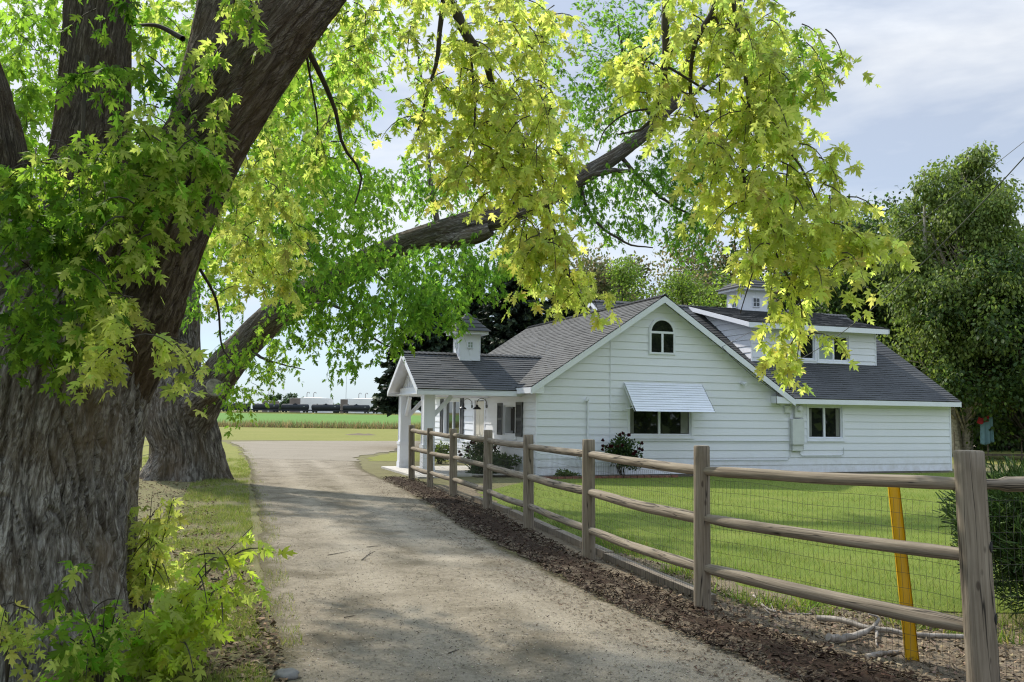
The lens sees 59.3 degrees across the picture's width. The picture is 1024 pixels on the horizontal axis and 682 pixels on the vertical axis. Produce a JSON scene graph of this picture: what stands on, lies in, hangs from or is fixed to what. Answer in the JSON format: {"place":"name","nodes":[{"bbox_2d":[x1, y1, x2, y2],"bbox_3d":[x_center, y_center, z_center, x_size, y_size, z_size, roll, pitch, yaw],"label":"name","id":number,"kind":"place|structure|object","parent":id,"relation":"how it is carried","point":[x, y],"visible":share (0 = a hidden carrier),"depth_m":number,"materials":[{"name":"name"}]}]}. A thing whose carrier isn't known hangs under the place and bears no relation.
{"place":"outdoors","nodes":[
{"label":"outdoors","id":0,"kind":"place"},
{"bbox_2d":[145,427,420,440],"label":"grass field","id":1,"kind":"structure","parent":0,"point":[281,433],"depth_m":70.09,"materials":[{"name":"plant"}]},
{"bbox_2d":[217,418,420,428],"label":"tall dry grass","id":2,"kind":"structure","parent":1,"relation":"on","point":[301,424],"depth_m":96.16,"materials":[{"name":"plant"}]},
{"bbox_2d":[569,241,654,314],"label":"flowering tree","id":3,"kind":"object","parent":1,"relation":"on","point":[598,268],"visible":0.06,"depth_m":59.14,"materials":[{"name":"green plant"}]},
{"bbox_2d":[217,413,420,425],"bbox_3d":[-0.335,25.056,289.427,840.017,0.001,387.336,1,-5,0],"label":"crop field","id":4,"kind":"structure","parent":0,"point":[337,418],"depth_m":223.64,"materials":[{"name":"green plant"}]},
{"bbox_2d":[346,433,373,434],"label":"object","id":5,"kind":"object","parent":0,"point":[359,434],"visible":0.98,"depth_m":69.80,"materials":[{"name":"beige soil"}]},
{"bbox_2d":[0,0,1023,411],"label":"sky","id":6,"kind":"structure","parent":0,"point":[949,74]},
{"bbox_2d":[236,444,799,681],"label":"driveway","id":7,"kind":"structure","parent":0,"point":[363,522],"depth_m":8.57,"materials":[{"name":"grey gravel"}]},
{"bbox_2d":[230,444,303,674],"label":"edge grass","id":8,"kind":"structure","parent":7,"relation":"on","point":[274,602],"depth_m":9.47,"materials":[{"name":"green plant"}]},
{"bbox_2d":[272,668,298,679],"bbox_3d":[-1.563,2.303,6.205,0.190,0.092,0.142,1,-5,0],"label":"stone","id":9,"kind":"object","parent":7,"relation":"on","point":[290,673],"visible":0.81,"depth_m":6.17,"materials":[{"name":"grey stone"}]},
{"bbox_2d":[251,461,658,680],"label":"drive debris","id":10,"kind":"object","parent":7,"relation":"on","point":[459,623],"visible":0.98,"depth_m":7.79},
{"bbox_2d":[365,482,797,681],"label":"stray mulch","id":11,"kind":"object","parent":7,"relation":"on","point":[761,667],"visible":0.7,"depth_m":8.15,"materials":[{"name":"brown wood"}]},
{"bbox_2d":[16,410,1023,681],"bbox_3d":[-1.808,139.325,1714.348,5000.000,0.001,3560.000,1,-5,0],"label":"ground","id":12,"kind":"structure","parent":0,"point":[374,468],"depth_m":16.82,"materials":[{"name":"green plant"}]},
{"bbox_2d":[0,592,57,681],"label":"maple sucker","id":13,"kind":"object","parent":12,"relation":"on","point":[20,641],"visible":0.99,"depth_m":5.74,"materials":[{"name":"green plant"}]},
{"bbox_2d":[29,560,183,681],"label":"maple sucker","id":14,"kind":"object","parent":12,"relation":"on","point":[76,656],"visible":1,"depth_m":5.60,"materials":[{"name":"green plant"}]},
{"bbox_2d":[125,492,197,629],"bbox_3d":[-3.001,1.837,7.489,0.802,1.160,0.772,1,-5,0],"label":"maple sucker","id":15,"kind":"object","parent":12,"relation":"on","point":[136,575],"visible":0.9,"depth_m":7.38,"materials":[{"name":"green plant"}]},
{"bbox_2d":[52,457,271,681],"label":"verge grass","id":16,"kind":"structure","parent":12,"relation":"on","point":[225,530],"depth_m":12.44,"materials":[{"name":"green plant"}]},
{"bbox_2d":[36,477,287,681],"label":"leaf litter","id":17,"kind":"object","parent":16,"relation":"on","point":[251,656],"visible":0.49,"depth_m":7.25,"materials":[{"name":"brown plant"}]},
{"bbox_2d":[140,440,250,474],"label":"grass verge","id":18,"kind":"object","parent":12,"relation":"on","point":[231,451],"depth_m":36.31,"materials":[{"name":"green plant"}]},
{"bbox_2d":[140,436,150,466],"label":"grass","id":19,"kind":"structure","parent":18,"relation":"on","point":[149,454],"depth_m":29.73,"materials":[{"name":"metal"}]},
{"bbox_2d":[102,526,297,681],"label":"maple sucker","id":20,"kind":"object","parent":12,"relation":"on","point":[171,648],"visible":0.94,"depth_m":6.04,"materials":[{"name":"green plant"}]},
{"bbox_2d":[262,401,278,411],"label":"industrial building","id":21,"kind":"structure","parent":12,"relation":"on","point":[276,402],"depth_m":613.54,"materials":[{"name":"metal"}]},
{"bbox_2d":[267,394,280,408],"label":"distant tree","id":22,"kind":"object","parent":12,"relation":"on","point":[271,397],"visible":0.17,"depth_m":676.09,"materials":[{"name":"green plant"}]},
{"bbox_2d":[276,393,288,411],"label":"distant tree","id":23,"kind":"object","parent":12,"relation":"on","point":[278,395],"visible":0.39,"depth_m":686.14,"materials":[{"name":"green plant"}]},
{"bbox_2d":[283,392,297,403],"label":"distant tree","id":24,"kind":"object","parent":12,"relation":"on","point":[289,395],"visible":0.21,"depth_m":677.00,"materials":[{"name":"green plant"}]},
{"bbox_2d":[289,398,300,411],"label":"industrial building","id":25,"kind":"structure","parent":12,"relation":"on","point":[294,400],"depth_m":590.56,"materials":[{"name":"grey metal"}]},
{"bbox_2d":[300,392,332,412],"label":"industrial building","id":26,"kind":"structure","parent":12,"relation":"on","point":[309,401],"depth_m":606.72,"materials":[{"name":"white metal"}]},
{"bbox_2d":[220,411,420,414],"bbox_3d":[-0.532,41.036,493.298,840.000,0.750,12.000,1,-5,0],"label":"railway embankment","id":27,"kind":"structure","parent":12,"relation":"on","point":[316,413],"depth_m":489.11,"materials":[{"name":"green plant"}]},
{"bbox_2d":[222,403,249,411],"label":"tank car","id":28,"kind":"object","parent":27,"relation":"on","point":[245,410],"visible":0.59,"depth_m":492.28,"materials":[{"name":"grey paint"}]},
{"bbox_2d":[251,403,279,411],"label":"tank car","id":29,"kind":"object","parent":27,"relation":"on","point":[263,407],"visible":0.95,"depth_m":492.19,"materials":[{"name":"grey paint"}]},
{"bbox_2d":[280,403,308,412],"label":"tank car","id":30,"kind":"object","parent":27,"relation":"on","point":[286,407],"visible":1,"depth_m":492.20,"materials":[{"name":"grey paint"}]},
{"bbox_2d":[309,404,340,412],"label":"tank car","id":31,"kind":"object","parent":27,"relation":"on","point":[324,407],"visible":1,"depth_m":492.20,"materials":[{"name":"grey paint"}]},
{"bbox_2d":[342,404,369,412],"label":"tank car","id":32,"kind":"object","parent":27,"relation":"on","point":[356,408],"visible":0.95,"depth_m":492.15,"materials":[{"name":"grey paint"}]},
{"bbox_2d":[340,399,347,412],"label":"industrial building","id":33,"kind":"structure","parent":12,"relation":"on","point":[343,402],"depth_m":591.42,"materials":[{"name":"grey metal"}]},
{"bbox_2d":[348,393,382,413],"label":"industrial building","id":34,"kind":"structure","parent":12,"relation":"on","point":[361,401],"depth_m":606.66,"materials":[{"name":"white metal"}]},
{"bbox_2d":[366,451,448,461],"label":"side grass","id":35,"kind":"structure","parent":12,"relation":"on","point":[389,457],"depth_m":36.14,"materials":[{"name":"green plant"}]},
{"bbox_2d":[368,286,452,416],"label":"spruce tree","id":36,"kind":"object","parent":12,"relation":"on","point":[382,402],"visible":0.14,"depth_m":44.82,"materials":[{"name":"green plant"}]},
{"bbox_2d":[3,0,827,481],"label":"maple tree","id":37,"kind":"object","parent":12,"relation":"on","point":[185,442],"visible":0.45,"depth_m":21.80,"materials":[{"name":"green plant"}]},
{"bbox_2d":[435,440,457,463],"bbox_3d":[-2.638,4.006,32.486,1.353,0.867,0.773,-2,-5,28],"label":"garden shrub","id":38,"kind":"object","parent":12,"relation":"on","point":[441,449],"visible":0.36,"depth_m":32.40,"materials":[{"name":"green plant"}]},
{"bbox_2d":[0,0,919,681],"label":"maple tree","id":39,"kind":"object","parent":12,"relation":"on","point":[108,240],"visible":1,"depth_m":7.11,"materials":[{"name":"green plant"}]},
{"bbox_2d":[454,266,487,351],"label":"spruce tree","id":40,"kind":"object","parent":12,"relation":"on","point":[474,306],"visible":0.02,"depth_m":49.88,"materials":[{"name":"green plant"}]},
{"bbox_2d":[476,248,560,353],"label":"spruce tree","id":41,"kind":"object","parent":12,"relation":"on","point":[521,318],"visible":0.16,"depth_m":46.39,"materials":[{"name":"green plant"}]},
{"bbox_2d":[544,265,582,331],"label":"spruce tree","id":42,"kind":"object","parent":12,"relation":"on","point":[549,304],"visible":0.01,"depth_m":49.78,"materials":[{"name":"green plant"}]},
{"bbox_2d":[580,252,657,310],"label":"locust tree","id":43,"kind":"object","parent":12,"relation":"on","point":[622,278],"visible":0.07,"depth_m":49.24,"materials":[{"name":"green plant"}]},
{"bbox_2d":[381,277,961,478],"bbox_3d":[4.684,0.872,33.378,19.235,7.420,12.125,2,-5,-20],"label":"farmhouse","id":44,"kind":"object","parent":12,"relation":"on","point":[663,377],"visible":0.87,"depth_m":28.62,"materials":[{"name":"white paint"}]},
{"bbox_2d":[443,398,459,438],"bbox_3d":[-2.270,2.956,34.409,0.141,1.500,2.270,2,-5,-20],"label":"window","id":45,"kind":"structure","parent":44,"relation":"in","point":[451,415],"depth_m":34.71,"materials":[{"name":"white glass"}]},
{"bbox_2d":[475,401,483,443],"bbox_3d":[-1.094,3.165,31.193,0.048,2.150,1.040,2,-5,-20],"label":"door","id":46,"kind":"structure","parent":44,"relation":"in","point":[479,429],"depth_m":31.24,"materials":[{"name":"white metal"}]},
{"bbox_2d":[501,402,516,439],"bbox_3d":[0.047,2.507,28.372,0.355,1.180,1.340,2,-5,-20],"label":"window","id":47,"kind":"structure","parent":44,"relation":"in","point":[507,433],"depth_m":28.83,"materials":[{"name":"white glass"}]},
{"bbox_2d":[627,402,693,438],"bbox_3d":[4.548,2.446,27.609,2.310,1.095,0.131,2,-5,-20],"label":"window","id":48,"kind":"structure","parent":44,"relation":"in","point":[647,424],"depth_m":27.60,"materials":[{"name":"white glass"}]},
{"bbox_2d":[648,318,675,354],"bbox_3d":[4.634,-0.146,27.791,0.940,1.153,0.064,2,-5,-20],"label":"arched window","id":49,"kind":"structure","parent":44,"relation":"in","point":[661,332],"depth_m":27.77,"materials":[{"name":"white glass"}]},
{"bbox_2d":[796,332,816,361],"bbox_3d":[10.379,0.206,31.788,0.850,1.030,0.108,2,-5,-20],"label":"window","id":50,"kind":"structure","parent":44,"relation":"in","point":[811,346],"depth_m":31.86,"materials":[{"name":"white glass"}]},
{"bbox_2d":[806,404,845,441],"bbox_3d":[10.331,2.702,29.702,1.520,1.220,0.131,2,-5,-20],"label":"window","id":51,"kind":"structure","parent":44,"relation":"in","point":[823,415],"depth_m":29.73,"materials":[{"name":"white glass"}]},
{"bbox_2d":[817,333,850,363],"bbox_3d":[11.481,0.276,32.173,1.470,1.080,0.131,2,-5,-20],"label":"window","id":52,"kind":"structure","parent":44,"relation":"in","point":[835,358],"depth_m":32.18,"materials":[{"name":"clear glass"}]},
{"bbox_2d":[722,142,1022,346],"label":"power cable","id":53,"kind":"object","parent":44,"relation":"attached to","point":[915,224],"visible":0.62,"depth_m":19.83,"materials":[{"name":"black rubber"}]},
{"bbox_2d":[800,157,1023,358],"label":"power cable","id":54,"kind":"object","parent":44,"relation":"attached to","point":[936,249],"visible":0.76,"depth_m":18.35,"materials":[{"name":"black rubber"}]},
{"bbox_2d":[601,223,768,309],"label":"flowering tree","id":55,"kind":"object","parent":12,"relation":"on","point":[706,274],"visible":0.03,"depth_m":61.65,"materials":[{"name":"green plant"}]},
{"bbox_2d":[646,260,736,307],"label":"locust tree","id":56,"kind":"object","parent":12,"relation":"on","point":[684,290],"visible":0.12,"depth_m":48.50,"materials":[{"name":"green plant"}]},
{"bbox_2d":[408,425,1023,681],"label":"rail fence","id":57,"kind":"object","parent":12,"relation":"on","point":[969,483],"visible":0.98,"depth_m":7.77,"materials":[{"name":"brown wood"}]},
{"bbox_2d":[433,485,1023,681],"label":"dirt strip","id":58,"kind":"object","parent":12,"relation":"on","point":[607,565],"visible":0.27,"depth_m":7.79,"materials":[{"name":"brown soil"}]},
{"bbox_2d":[471,496,511,512],"bbox_3d":[-0.427,3.228,17.799,0.130,0.100,2.509,2,-5,-17],"label":"edging timber","id":59,"kind":"object","parent":58,"relation":"on","point":[505,509],"visible":0.63,"depth_m":17.28,"materials":[{"name":"grey wood"}]},
{"bbox_2d":[509,510,559,534],"bbox_3d":[0.346,3.018,15.057,0.130,0.100,2.782,2,-5,-14],"label":"edging timber","id":60,"kind":"object","parent":58,"relation":"on","point":[543,524],"visible":0.57,"depth_m":14.52,"materials":[{"name":"grey wood"}]},
{"bbox_2d":[555,530,612,556],"bbox_3d":[0.978,2.826,12.565,0.130,0.100,2.166,2,-5,-14],"label":"edging timber","id":61,"kind":"object","parent":58,"relation":"on","point":[598,548],"visible":0.67,"depth_m":12.69,"materials":[{"name":"grey wood"}]},
{"bbox_2d":[385,476,915,681],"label":"mulch strip","id":62,"kind":"object","parent":58,"relation":"on","point":[865,677],"visible":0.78,"depth_m":8.52,"materials":[{"name":"brown plant"}]},
{"bbox_2d":[382,476,940,681],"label":"mulch chips","id":63,"kind":"object","parent":62,"relation":"on","point":[744,624],"visible":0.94,"depth_m":8.27,"materials":[{"name":"brown wood"}]},
{"bbox_2d":[603,553,716,603],"bbox_3d":[1.581,2.638,10.123,0.130,0.100,2.700,2,-5,-16],"label":"edging timber","id":64,"kind":"object","parent":58,"relation":"on","point":[650,573],"visible":0.53,"depth_m":9.98,"materials":[{"name":"grey wood"}]},
{"bbox_2d":[752,595,812,621],"bbox_3d":[2.592,2.545,8.609,0.433,0.055,1.134,1,-5,0],"label":"dead branch","id":65,"kind":"object","parent":58,"relation":"on","point":[769,609],"visible":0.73,"depth_m":8.43,"materials":[{"name":"grey wood"}]},
{"bbox_2d":[598,553,1023,681],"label":"fence litter","id":66,"kind":"object","parent":58,"relation":"on","point":[866,644],"visible":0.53,"depth_m":7.59,"materials":[{"name":"brown plant"}]},
{"bbox_2d":[825,625,874,643],"bbox_3d":[2.847,2.439,7.469,0.626,0.088,0.118,3,-5,-31],"label":"dead branch","id":67,"kind":"object","parent":58,"relation":"on","point":[842,638],"visible":0.93,"depth_m":7.36,"materials":[{"name":"grey wood"}]},
{"bbox_2d":[864,650,901,659],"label":"dead branch","id":68,"kind":"object","parent":58,"relation":"on","point":[880,653],"visible":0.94,"depth_m":6.94,"materials":[{"name":"grey wood"}]},
{"bbox_2d":[816,613,963,647],"bbox_3d":[3.218,2.430,7.763,0.870,0.152,0.876,2,-5,-16],"label":"dead branch","id":69,"kind":"object","parent":58,"relation":"on","point":[824,618],"visible":0.88,"depth_m":7.63,"materials":[{"name":"grey wood"}]},
{"bbox_2d":[888,487,919,661],"bbox_3d":[3.018,1.756,6.965,0.102,1.401,0.226,2,-5,-19],"label":"guy wire guard","id":70,"kind":"object","parent":58,"relation":"on","point":[897,522],"visible":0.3,"depth_m":6.97,"materials":[{"name":"yellow plastic"}]},
{"bbox_2d":[933,454,1023,621],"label":"juniper shrub","id":71,"kind":"object","parent":12,"relation":"on","point":[999,501],"visible":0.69,"depth_m":8.17,"materials":[{"name":"green plant"}]},
{"bbox_2d":[231,441,1009,460],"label":"farm track","id":72,"kind":"structure","parent":0,"point":[335,450],"depth_m":43.14,"materials":[{"name":"grey gravel"}]},
{"bbox_2d":[477,473,1023,638],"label":"lawn","id":73,"kind":"structure","parent":0,"point":[814,523],"depth_m":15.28,"materials":[{"name":"green plant"}]},
{"bbox_2d":[546,475,677,478],"bbox_3d":[2.892,3.943,26.075,4.340,0.084,0.110,2,-5,-20],"label":"brick edging","id":74,"kind":"object","parent":73,"relation":"on","point":[640,476],"visible":0.55,"depth_m":26.20,"materials":[{"name":"brick"}]},
{"bbox_2d":[601,431,644,475],"bbox_3d":[3.226,3.317,26.267,1.166,1.382,1.013,-2,-5,29],"label":"rose bush","id":75,"kind":"object","parent":73,"relation":"on","point":[620,446],"visible":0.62,"depth_m":26.21,"materials":[{"name":"green plant"}]},
{"bbox_2d":[512,505,1023,645],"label":"fence weeds","id":76,"kind":"object","parent":73,"relation":"on","point":[686,573],"visible":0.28,"depth_m":8.83,"materials":[{"name":"green plant"}]},
{"bbox_2d":[952,448,1023,464],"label":"back lawn","id":77,"kind":"structure","parent":0,"point":[1002,458],"depth_m":44.17,"materials":[{"name":"green plant"}]},
{"bbox_2d":[696,237,815,310],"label":"broadleaf tree","id":78,"kind":"object","parent":77,"relation":"on","point":[724,260],"visible":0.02,"depth_m":57.55,"materials":[{"name":"green plant"}]},
{"bbox_2d":[782,213,917,355],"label":"broadleaf tree","id":79,"kind":"object","parent":77,"relation":"on","point":[833,309],"visible":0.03,"depth_m":49.60,"materials":[{"name":"green plant"}]},
{"bbox_2d":[784,187,956,375],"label":"broadleaf tree","id":80,"kind":"object","parent":77,"relation":"on","point":[847,286],"visible":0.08,"depth_m":49.34,"materials":[{"name":"green plant"}]},
{"bbox_2d":[870,140,1023,453],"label":"birch tree","id":81,"kind":"object","parent":77,"relation":"on","point":[987,219],"visible":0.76,"depth_m":43.04,"materials":[{"name":"green plant"}]},
{"bbox_2d":[910,240,1023,452],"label":"broadleaf tree","id":82,"kind":"object","parent":77,"relation":"on","point":[963,388],"visible":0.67,"depth_m":40.84,"materials":[{"name":"green plant"}]},
{"bbox_2d":[926,362,1023,452],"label":"thicket","id":83,"kind":"object","parent":77,"relation":"on","point":[1012,448],"visible":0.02,"depth_m":53.17,"materials":[{"name":"green plant"}]},
{"bbox_2d":[953,432,1023,459],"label":"wire fence","id":84,"kind":"object","parent":77,"relation":"on","point":[1021,454],"visible":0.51,"depth_m":41.75,"materials":[{"name":"metal"}]},
{"label":"flower bed","id":85,"kind":"structure","parent":0,"visible":0},
{"bbox_2d":[458,435,499,459],"bbox_3d":[-1.036,3.564,28.545,1.372,1.148,1.146,1,-5,0],"label":"rose bush","id":86,"kind":"object","parent":85,"relation":"on","point":[471,448],"visible":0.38,"depth_m":28.43,"materials":[{"name":"green plant"}]},
{"bbox_2d":[465,455,505,473],"bbox_3d":[-0.803,3.768,26.736,1.245,0.893,1.085,1,-5,0],"label":"garden shrub","id":87,"kind":"object","parent":85,"relation":"on","point":[473,469],"visible":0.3,"depth_m":26.63,"materials":[{"name":"green plant"}]},
{"bbox_2d":[492,452,521,468],"bbox_3d":[-0.276,3.711,27.369,1.234,0.688,0.856,1,-5,0],"label":"garden shrub","id":88,"kind":"object","parent":85,"relation":"on","point":[505,460],"visible":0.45,"depth_m":27.25,"materials":[{"name":"green plant"}]},
{"label":"wall bed","id":89,"kind":"object","parent":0,"visible":0},
{"bbox_2d":[553,467,580,476],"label":"garden shrub","id":90,"kind":"object","parent":89,"relation":"on","point":[562,474],"visible":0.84,"depth_m":25.78,"materials":[{"name":"green plant"}]},
{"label":"clothes line","id":91,"kind":"object","parent":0,"visible":0},
{"bbox_2d":[977,415,988,423],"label":"red garment","id":92,"kind":"object","parent":91,"relation":"hanging from","point":[980,421],"visible":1,"depth_m":40.73,"materials":[{"name":"fabric"}]},
{"bbox_2d":[980,417,993,444],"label":"towel","id":93,"kind":"object","parent":91,"relation":"hanging from","point":[986,436],"visible":0.99,"depth_m":40.84,"materials":[{"name":"blue fabric"}]}
]}

